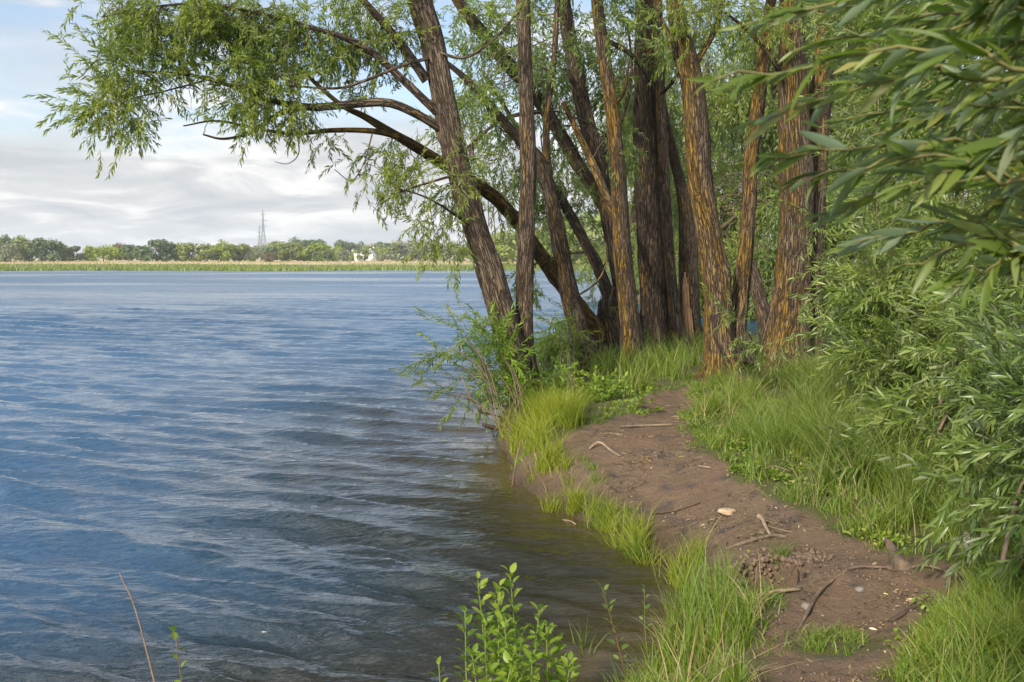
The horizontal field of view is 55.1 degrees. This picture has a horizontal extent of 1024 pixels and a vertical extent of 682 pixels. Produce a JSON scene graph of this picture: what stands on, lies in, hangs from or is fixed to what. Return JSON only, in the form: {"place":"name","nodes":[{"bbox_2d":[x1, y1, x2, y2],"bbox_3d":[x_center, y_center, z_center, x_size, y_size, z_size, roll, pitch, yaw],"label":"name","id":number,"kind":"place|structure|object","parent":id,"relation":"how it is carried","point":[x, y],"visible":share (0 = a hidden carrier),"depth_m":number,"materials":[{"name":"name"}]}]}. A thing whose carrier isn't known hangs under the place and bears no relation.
{"place":"outdoors","nodes":[
{"label":"outdoors","id":0,"kind":"place"},
{"bbox_2d":[0,256,884,264],"bbox_3d":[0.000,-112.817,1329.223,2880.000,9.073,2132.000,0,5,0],"label":"shore","id":1,"kind":"structure","parent":0,"point":[287,262],"depth_m":365.13,"materials":[{"name":"green plant"}]},
{"bbox_2d":[0,241,21,261],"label":"tree","id":2,"kind":"object","parent":1,"relation":"on","point":[8,251],"visible":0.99,"depth_m":369.10,"materials":[{"name":"green plant"}]},
{"bbox_2d":[12,235,36,261],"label":"tree","id":3,"kind":"object","parent":1,"relation":"on","point":[23,245],"visible":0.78,"depth_m":390.71,"materials":[{"name":"green plant"}]},
{"bbox_2d":[27,237,56,260],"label":"tree","id":4,"kind":"object","parent":1,"relation":"on","point":[38,245],"visible":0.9,"depth_m":387.51,"materials":[{"name":"green plant"}]},
{"bbox_2d":[45,241,63,261],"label":"tree","id":5,"kind":"object","parent":1,"relation":"on","point":[53,255],"visible":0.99,"depth_m":387.30,"materials":[{"name":"green plant"}]},
{"bbox_2d":[55,245,73,261],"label":"tree","id":6,"kind":"object","parent":1,"relation":"on","point":[64,255],"visible":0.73,"depth_m":393.67,"materials":[{"name":"green plant"}]},
{"bbox_2d":[69,246,85,260],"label":"tree","id":7,"kind":"object","parent":1,"relation":"on","point":[78,256],"visible":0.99,"depth_m":397.38,"materials":[{"name":"green plant"}]},
{"bbox_2d":[81,245,98,260],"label":"tree","id":8,"kind":"object","parent":1,"relation":"on","point":[87,253],"visible":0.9,"depth_m":401.67,"materials":[{"name":"green plant"}]},
{"bbox_2d":[91,244,113,260],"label":"tree","id":9,"kind":"object","parent":1,"relation":"on","point":[100,252],"visible":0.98,"depth_m":401.06,"materials":[{"name":"green plant"}]},
{"bbox_2d":[109,244,125,260],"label":"tree","id":10,"kind":"object","parent":1,"relation":"on","point":[116,253],"visible":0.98,"depth_m":402.03,"materials":[{"name":"green plant"}]},
{"bbox_2d":[120,245,133,260],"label":"tree","id":11,"kind":"object","parent":1,"relation":"on","point":[128,249],"visible":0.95,"depth_m":401.58,"materials":[{"name":"green plant"}]},
{"bbox_2d":[130,245,154,261],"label":"tree","id":12,"kind":"object","parent":1,"relation":"on","point":[140,252],"visible":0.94,"depth_m":394.10,"materials":[{"name":"green plant"}]},
{"bbox_2d":[143,239,168,261],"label":"tree","id":13,"kind":"object","parent":1,"relation":"on","point":[152,255],"visible":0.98,"depth_m":395.43,"materials":[{"name":"green plant"}]},
{"bbox_2d":[155,242,178,260],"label":"tree","id":14,"kind":"object","parent":1,"relation":"on","point":[167,256],"visible":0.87,"depth_m":398.36,"materials":[{"name":"green plant"}]},
{"bbox_2d":[177,242,202,261],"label":"tree","id":15,"kind":"object","parent":1,"relation":"on","point":[186,250],"visible":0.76,"depth_m":396.97,"materials":[{"name":"green plant"}]},
{"bbox_2d":[194,242,220,261],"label":"tree","id":16,"kind":"object","parent":1,"relation":"on","point":[203,254],"visible":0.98,"depth_m":394.56,"materials":[{"name":"green plant"}]},
{"bbox_2d":[206,239,235,261],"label":"tree","id":17,"kind":"object","parent":1,"relation":"on","point":[223,252],"visible":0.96,"depth_m":396.34,"materials":[{"name":"green plant"}]},
{"bbox_2d":[236,243,257,260],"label":"tree","id":18,"kind":"object","parent":1,"relation":"on","point":[243,249],"visible":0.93,"depth_m":403.02,"materials":[{"name":"green plant"}]},
{"bbox_2d":[251,244,269,260],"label":"tree","id":19,"kind":"object","parent":1,"relation":"on","point":[257,250],"visible":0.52,"depth_m":399.62,"materials":[{"name":"green plant"}]},
{"bbox_2d":[274,242,296,260],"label":"tree","id":20,"kind":"object","parent":1,"relation":"on","point":[284,254],"visible":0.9,"depth_m":402.09,"materials":[{"name":"green plant"}]},
{"bbox_2d":[287,242,307,260],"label":"tree","id":21,"kind":"object","parent":1,"relation":"on","point":[295,247],"visible":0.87,"depth_m":406.05,"materials":[{"name":"green plant"}]},
{"bbox_2d":[297,243,321,260],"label":"tree","id":22,"kind":"object","parent":1,"relation":"on","point":[306,252],"visible":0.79,"depth_m":406.14,"materials":[{"name":"green plant"}]},
{"bbox_2d":[310,242,334,260],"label":"tree","id":23,"kind":"object","parent":1,"relation":"on","point":[321,247],"visible":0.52,"depth_m":408.24,"materials":[{"name":"green plant"}]},
{"bbox_2d":[335,249,352,261],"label":"tree","id":24,"kind":"object","parent":1,"relation":"on","point":[343,255],"visible":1,"depth_m":392.70,"materials":[{"name":"green plant"}]},
{"bbox_2d":[353,245,371,260],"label":"tree","id":25,"kind":"object","parent":1,"relation":"on","point":[364,250],"visible":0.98,"depth_m":427.46,"materials":[{"name":"green plant"}]},
{"bbox_2d":[386,240,418,260],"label":"tree","id":26,"kind":"object","parent":1,"relation":"on","point":[398,257],"visible":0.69,"depth_m":401.38,"materials":[{"name":"green plant"}]},
{"bbox_2d":[402,237,434,260],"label":"tree","id":27,"kind":"object","parent":1,"relation":"on","point":[410,244],"visible":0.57,"depth_m":398.06,"materials":[{"name":"green plant"}]},
{"bbox_2d":[446,241,467,260],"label":"tree","id":28,"kind":"object","parent":1,"relation":"on","point":[455,250],"visible":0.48,"depth_m":393.85,"materials":[{"name":"green plant"}]},
{"bbox_2d":[491,230,514,261],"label":"tree","id":29,"kind":"object","parent":1,"relation":"on","point":[500,250],"visible":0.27,"depth_m":380.96,"materials":[{"name":"green plant"}]},
{"bbox_2d":[495,228,516,261],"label":"tree","id":30,"kind":"object","parent":1,"relation":"on","point":[507,232],"visible":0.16,"depth_m":381.27,"materials":[{"name":"green plant"}]},
{"bbox_2d":[546,216,597,263],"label":"tree","id":31,"kind":"object","parent":1,"relation":"on","point":[587,226],"visible":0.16,"depth_m":321.02,"materials":[{"name":"green plant"}]},
{"bbox_2d":[574,211,605,263],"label":"tree","id":32,"kind":"object","parent":1,"relation":"on","point":[590,235],"visible":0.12,"depth_m":314.48,"materials":[{"name":"green plant"}]},
{"bbox_2d":[0,0,1006,258],"label":"sky","id":33,"kind":"structure","parent":0,"point":[194,190],"materials":[{"name":"white"}]},
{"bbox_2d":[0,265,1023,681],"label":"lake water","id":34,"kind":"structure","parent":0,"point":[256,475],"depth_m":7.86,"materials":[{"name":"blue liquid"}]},
{"bbox_2d":[0,263,609,270],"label":"reeds","id":35,"kind":"object","parent":34,"relation":"in","point":[178,267],"visible":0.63,"depth_m":176.67,"materials":[{"name":"green plant"}]},
{"bbox_2d":[476,377,614,492],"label":"grass","id":36,"kind":"structure","parent":0,"point":[565,411],"depth_m":9.06,"materials":[{"name":"green plant"}]},
{"bbox_2d":[580,325,703,396],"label":"grass","id":37,"kind":"structure","parent":0,"point":[667,363],"depth_m":13.39,"materials":[{"name":"green plant"}]},
{"bbox_2d":[496,276,1023,681],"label":"ground","id":38,"kind":"structure","parent":0,"point":[550,483],"depth_m":6.79,"materials":[{"name":"green plant"}]},
{"bbox_2d":[119,573,154,681],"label":"dry stalk","id":39,"kind":"object","parent":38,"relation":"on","point":[140,629],"visible":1,"depth_m":3.00,"materials":[{"name":"beige plant"}]},
{"bbox_2d":[169,626,186,681],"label":"sapling","id":40,"kind":"object","parent":38,"relation":"on","point":[174,634],"visible":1,"depth_m":3.00,"materials":[{"name":"green plant"}]},
{"bbox_2d":[22,0,545,424],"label":"willow tree","id":41,"kind":"object","parent":38,"relation":"on","point":[249,40],"visible":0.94,"depth_m":10.36,"materials":[{"name":"green plant"}]},
{"bbox_2d":[183,68,619,359],"bbox_3d":[-0.446,-1.237,12.597,1.380,3.731,7.298,5,7,44],"label":"willow tree","id":42,"kind":"object","parent":38,"relation":"on","point":[508,211],"visible":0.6,"depth_m":11.36,"materials":[{"name":"green plant"}]},
{"bbox_2d":[387,304,509,431],"bbox_3d":[-0.636,0.271,10.423,1.337,1.339,1.064,0,5,0],"label":"willow bush","id":43,"kind":"object","parent":38,"relation":"on","point":[431,360],"visible":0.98,"depth_m":10.25,"materials":[{"name":"green plant"}]},
{"bbox_2d":[453,605,478,681],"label":"leafy weed","id":44,"kind":"object","parent":38,"relation":"on","point":[467,621],"visible":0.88,"depth_m":3.56,"materials":[{"name":"green plant"}]},
{"bbox_2d":[462,643,488,681],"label":"leafy weed","id":45,"kind":"object","parent":38,"relation":"on","point":[470,652],"visible":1,"depth_m":3.41,"materials":[{"name":"green plant"}]},
{"bbox_2d":[471,571,500,679],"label":"leafy weed","id":46,"kind":"object","parent":38,"relation":"on","point":[482,583],"visible":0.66,"depth_m":3.61,"materials":[{"name":"green plant"}]},
{"bbox_2d":[471,609,501,681],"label":"leafy weed","id":47,"kind":"object","parent":38,"relation":"on","point":[491,665],"visible":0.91,"depth_m":3.47,"materials":[{"name":"green plant"}]},
{"bbox_2d":[482,635,506,681],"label":"leafy weed","id":48,"kind":"object","parent":38,"relation":"on","point":[496,650],"visible":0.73,"depth_m":3.51,"materials":[{"name":"green plant"}]},
{"bbox_2d":[486,578,512,681],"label":"leafy weed","id":49,"kind":"object","parent":38,"relation":"on","point":[500,597],"visible":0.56,"depth_m":3.62,"materials":[{"name":"green plant"}]},
{"bbox_2d":[488,587,518,679],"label":"leafy weed","id":50,"kind":"object","parent":38,"relation":"on","point":[508,624],"visible":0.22,"depth_m":3.72,"materials":[{"name":"green plant"}]},
{"bbox_2d":[409,0,598,264],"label":"willow tree","id":51,"kind":"object","parent":38,"relation":"on","point":[473,20],"visible":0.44,"depth_m":15.50,"materials":[{"name":"green plant"}]},
{"bbox_2d":[495,649,518,681],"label":"leafy weed","id":52,"kind":"object","parent":38,"relation":"on","point":[506,658],"visible":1,"depth_m":3.37,"materials":[{"name":"green plant"}]},
{"bbox_2d":[444,301,582,435],"bbox_3d":[0.017,0.395,10.392,1.550,1.676,1.628,0,5,0],"label":"willow bush","id":53,"kind":"object","parent":38,"relation":"on","point":[507,372],"visible":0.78,"depth_m":10.48,"materials":[{"name":"green plant"}]},
{"bbox_2d":[495,612,532,681],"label":"leafy weed","id":54,"kind":"object","parent":38,"relation":"on","point":[503,619],"visible":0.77,"depth_m":3.42,"materials":[{"name":"green plant"}]},
{"bbox_2d":[500,563,529,681],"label":"leafy weed","id":55,"kind":"object","parent":38,"relation":"on","point":[507,582],"visible":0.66,"depth_m":3.66,"materials":[{"name":"green plant"}]},
{"bbox_2d":[504,622,535,681],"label":"leafy weed","id":56,"kind":"object","parent":38,"relation":"on","point":[521,640],"visible":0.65,"depth_m":3.52,"materials":[{"name":"green plant"}]},
{"bbox_2d":[517,645,542,681],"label":"leafy weed","id":57,"kind":"object","parent":38,"relation":"on","point":[533,658],"visible":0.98,"depth_m":3.42,"materials":[{"name":"green plant"}]},
{"bbox_2d":[523,601,547,680],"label":"leafy weed","id":58,"kind":"object","parent":38,"relation":"on","point":[540,625],"visible":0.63,"depth_m":3.71,"materials":[{"name":"green plant"}]},
{"bbox_2d":[458,4,615,316],"bbox_3d":[0.432,-2.519,15.724,3.075,5.451,2.001,-4,6,-40],"label":"willow tree","id":59,"kind":"object","parent":38,"relation":"on","point":[589,250],"visible":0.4,"depth_m":15.47,"materials":[{"name":"green plant"}]},
{"bbox_2d":[444,0,636,372],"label":"willow tree","id":60,"kind":"object","parent":38,"relation":"on","point":[560,247],"visible":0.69,"depth_m":14.21,"materials":[{"name":"green plant"}]},
{"bbox_2d":[529,620,562,681],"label":"leafy weed","id":61,"kind":"object","parent":38,"relation":"on","point":[543,635],"visible":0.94,"depth_m":3.58,"materials":[{"name":"green plant"}]},
{"bbox_2d":[541,632,566,681],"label":"leafy weed","id":62,"kind":"object","parent":38,"relation":"on","point":[561,646],"visible":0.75,"depth_m":3.62,"materials":[{"name":"green plant"}]},
{"bbox_2d":[550,651,580,681],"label":"leafy weed","id":63,"kind":"object","parent":38,"relation":"on","point":[562,671],"visible":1,"depth_m":3.47,"materials":[{"name":"green plant"}]},
{"bbox_2d":[533,305,603,382],"bbox_3d":[0.466,0.342,12.805,1.179,1.563,3.211,1,5,15],"label":"willow bush","id":64,"kind":"object","parent":38,"relation":"on","point":[564,345],"visible":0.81,"depth_m":13.53,"materials":[{"name":"green plant"}]},
{"bbox_2d":[536,250,618,357],"bbox_3d":[0.971,-0.558,15.611,1.730,1.818,1.010,3,6,34],"label":"willow bush","id":65,"kind":"object","parent":38,"relation":"on","point":[542,295],"visible":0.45,"depth_m":15.53,"materials":[{"name":"green plant"}]},
{"bbox_2d":[568,612,609,655],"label":"grass tuft","id":66,"kind":"object","parent":38,"relation":"on","point":[581,645],"visible":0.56,"depth_m":4.69,"materials":[{"name":"green plant"}]},
{"bbox_2d":[537,0,654,347],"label":"willow tree","id":67,"kind":"object","parent":38,"relation":"on","point":[579,89],"visible":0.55,"depth_m":15.85,"materials":[{"name":"brown plant"}]},
{"bbox_2d":[535,357,663,415],"bbox_3d":[0.741,0.718,10.816,1.412,1.020,2.648,-1,5,-12],"label":"green herb","id":68,"kind":"object","parent":38,"relation":"on","point":[603,383],"visible":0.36,"depth_m":10.80,"materials":[{"name":"green plant"}]},
{"bbox_2d":[594,284,619,356],"bbox_3d":[1.503,-0.337,15.231,0.505,1.176,0.421,0,5,0],"label":"stump","id":69,"kind":"object","parent":38,"relation":"on","point":[610,334],"visible":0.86,"depth_m":15.12,"materials":[{"name":"brown plant"}]},
{"bbox_2d":[558,0,663,365],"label":"willow tree","id":70,"kind":"object","parent":38,"relation":"on","point":[616,203],"visible":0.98,"depth_m":14.22,"materials":[{"name":"brown plant"}]},
{"bbox_2d":[594,580,633,681],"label":"sapling","id":71,"kind":"object","parent":38,"relation":"on","point":[623,646],"visible":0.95,"depth_m":4.13,"materials":[{"name":"green plant"}]},
{"bbox_2d":[555,66,681,298],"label":"willow tree","id":72,"kind":"object","parent":38,"relation":"on","point":[632,216],"visible":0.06,"depth_m":46.74,"materials":[{"name":"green plant"}]},
{"bbox_2d":[601,524,665,562],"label":"grass tuft","id":73,"kind":"object","parent":38,"relation":"on","point":[638,551],"visible":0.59,"depth_m":6.28,"materials":[{"name":"green plant"}]},
{"bbox_2d":[534,478,747,593],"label":"grass","id":74,"kind":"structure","parent":38,"relation":"on","point":[575,503],"depth_m":6.57,"materials":[{"name":"green plant"}]},
{"bbox_2d":[590,1,743,350],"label":"willow tree","id":75,"kind":"object","parent":38,"relation":"on","point":[688,286],"visible":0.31,"depth_m":16.64,"materials":[{"name":"brown plant"}]},
{"bbox_2d":[653,0,697,354],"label":"willow tree","id":76,"kind":"object","parent":38,"relation":"on","point":[676,327],"visible":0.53,"depth_m":16.01,"materials":[{"name":"brown plant"}]},
{"bbox_2d":[611,0,741,352],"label":"willow tree","id":77,"kind":"object","parent":38,"relation":"on","point":[653,313],"visible":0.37,"depth_m":16.08,"materials":[{"name":"brown plant"}]},
{"bbox_2d":[608,42,778,305],"bbox_3d":[7.938,-6.380,38.769,8.297,11.871,8.425,0,5,0],"label":"willow tree","id":78,"kind":"object","parent":38,"relation":"on","point":[721,171],"visible":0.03,"depth_m":37.03,"materials":[{"name":"green plant"}]},
{"bbox_2d":[582,540,822,681],"bbox_3d":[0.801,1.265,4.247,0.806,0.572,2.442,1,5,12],"label":"grass","id":79,"kind":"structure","parent":38,"relation":"on","point":[738,625],"depth_m":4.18,"materials":[{"name":"green plant"}]},
{"bbox_2d":[627,56,779,317],"bbox_3d":[7.036,-4.734,32.177,7.057,9.166,6.058,4,6,38],"label":"willow tree","id":80,"kind":"object","parent":38,"relation":"on","point":[729,227],"visible":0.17,"depth_m":31.57,"materials":[{"name":"green plant"}]},
{"bbox_2d":[629,0,778,385],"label":"willow tree","id":81,"kind":"object","parent":38,"relation":"on","point":[715,271],"visible":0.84,"depth_m":12.13,"materials":[{"name":"brown plant"}]},
{"bbox_2d":[685,536,755,626],"bbox_3d":[1.059,1.214,4.876,0.448,0.499,0.588,0,5,0],"label":"grass tuft","id":82,"kind":"object","parent":38,"relation":"on","point":[724,574],"visible":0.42,"depth_m":4.89,"materials":[{"name":"green plant"}]},
{"bbox_2d":[750,258,769,344],"bbox_3d":[4.040,-0.671,16.115,0.384,1.537,0.720,-5,7,-44],"label":"tree trunk","id":83,"kind":"object","parent":38,"relation":"on","point":[759,298],"visible":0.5,"depth_m":15.95,"materials":[{"name":"brown plant"}]},
{"bbox_2d":[560,387,963,681],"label":"footpath","id":84,"kind":"structure","parent":38,"relation":"on","point":[711,486],"depth_m":5.88,"materials":[{"name":"brown soil"}]},
{"bbox_2d":[724,534,787,548],"bbox_3d":[1.435,1.189,5.751,0.367,0.113,0.096,0,5,6],"label":"stick","id":85,"kind":"object","parent":84,"relation":"on","point":[761,537],"visible":0.97,"depth_m":5.74,"materials":[{"name":"wood"}]},
{"bbox_2d":[589,401,935,681],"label":"earth crumbs","id":86,"kind":"object","parent":84,"relation":"on","point":[798,558],"visible":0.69,"depth_m":5.30,"materials":[{"name":"brown soil"}]},
{"bbox_2d":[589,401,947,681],"bbox_3d":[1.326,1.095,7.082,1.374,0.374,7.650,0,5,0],"label":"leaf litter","id":87,"kind":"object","parent":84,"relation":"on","point":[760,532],"visible":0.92,"depth_m":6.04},
{"bbox_2d":[599,383,940,649],"bbox_3d":[1.845,0.865,7.856,2.028,0.117,8.155,0,5,0],"label":"ground cover","id":88,"kind":"object","parent":84,"relation":"on","point":[783,476],"visible":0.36,"depth_m":7.04,"materials":[{"name":"green plant"}]},
{"bbox_2d":[759,534,804,585],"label":"grass tuft","id":89,"kind":"object","parent":84,"relation":"on","point":[783,553],"visible":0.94,"depth_m":5.35,"materials":[{"name":"green plant"}]},
{"bbox_2d":[796,538,953,630],"bbox_3d":[1.772,1.155,4.621,0.515,0.147,1.378,4,6,39],"label":"tree root","id":90,"kind":"object","parent":84,"relation":"on","point":[900,562],"visible":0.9,"depth_m":4.80,"materials":[{"name":"brown wood"}]},
{"bbox_2d":[699,195,846,382],"bbox_3d":[3.024,-0.530,11.206,1.618,2.332,1.227,4,6,41],"label":"willow bush","id":91,"kind":"object","parent":38,"relation":"on","point":[758,346],"visible":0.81,"depth_m":11.11,"materials":[{"name":"green plant"}]},
{"bbox_2d":[709,0,869,243],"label":"willow tree","id":92,"kind":"object","parent":38,"relation":"on","point":[751,5],"visible":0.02,"depth_m":37.00,"materials":[{"name":"green plant"}]},
{"bbox_2d":[719,0,862,383],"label":"willow tree","id":93,"kind":"object","parent":38,"relation":"on","point":[791,241],"visible":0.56,"depth_m":12.16,"materials":[{"name":"brown plant"}]},
{"bbox_2d":[677,2,906,321],"bbox_3d":[8.887,-5.784,31.388,7.407,11.407,6.170,0,5,0],"label":"willow tree","id":94,"kind":"object","parent":38,"relation":"on","point":[771,141],"visible":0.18,"depth_m":30.51,"materials":[{"name":"green plant"}]},
{"bbox_2d":[733,151,918,323],"bbox_3d":[9.594,-2.385,29.235,6.312,6.454,5.630,0,5,0],"label":"willow tree","id":95,"kind":"object","parent":38,"relation":"on","point":[829,202],"visible":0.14,"depth_m":28.97,"materials":[{"name":"green plant"}]},
{"bbox_2d":[789,618,873,655],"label":"grass","id":96,"kind":"structure","parent":38,"relation":"on","point":[833,638],"depth_m":4.08,"materials":[{"name":"green plant"}]},
{"bbox_2d":[686,0,1023,319],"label":"willow shrub","id":97,"kind":"object","parent":38,"relation":"on","point":[1001,36],"visible":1,"depth_m":1.28,"materials":[{"name":"green plant"}]},
{"bbox_2d":[745,0,966,263],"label":"willow tree","id":98,"kind":"object","parent":38,"relation":"on","point":[849,158],"visible":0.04,"depth_m":29.31,"materials":[{"name":"green plant"}]},
{"bbox_2d":[785,0,1023,428],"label":"willow bush","id":99,"kind":"object","parent":38,"relation":"on","point":[879,356],"visible":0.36,"depth_m":8.47,"materials":[{"name":"green plant"}]},
{"bbox_2d":[847,0,985,287],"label":"willow tree","id":100,"kind":"object","parent":38,"relation":"on","point":[963,198],"depth_m":31.24,"materials":[{"name":"green plant"}]},
{"bbox_2d":[822,175,1023,524],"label":"willow bush","id":101,"kind":"object","parent":38,"relation":"on","point":[910,412],"visible":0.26,"depth_m":6.43,"materials":[{"name":"green plant"}]},
{"bbox_2d":[869,275,1023,592],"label":"willow bush","id":102,"kind":"object","parent":38,"relation":"on","point":[1012,521],"visible":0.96,"depth_m":4.51,"materials":[{"name":"green plant"}]},
{"bbox_2d":[878,544,1023,681],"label":"grass","id":103,"kind":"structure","parent":38,"relation":"on","point":[987,645],"depth_m":3.67,"materials":[{"name":"green plant"}]},
{"bbox_2d":[693,335,829,390],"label":"grass","id":104,"kind":"structure","parent":0,"point":[779,379],"depth_m":11.66,"materials":[{"name":"green plant"}]},
{"bbox_2d":[665,341,1023,571],"bbox_3d":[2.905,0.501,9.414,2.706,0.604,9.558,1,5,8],"label":"grass","id":105,"kind":"structure","parent":0,"point":[778,438],"depth_m":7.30,"materials":[{"name":"green plant"}]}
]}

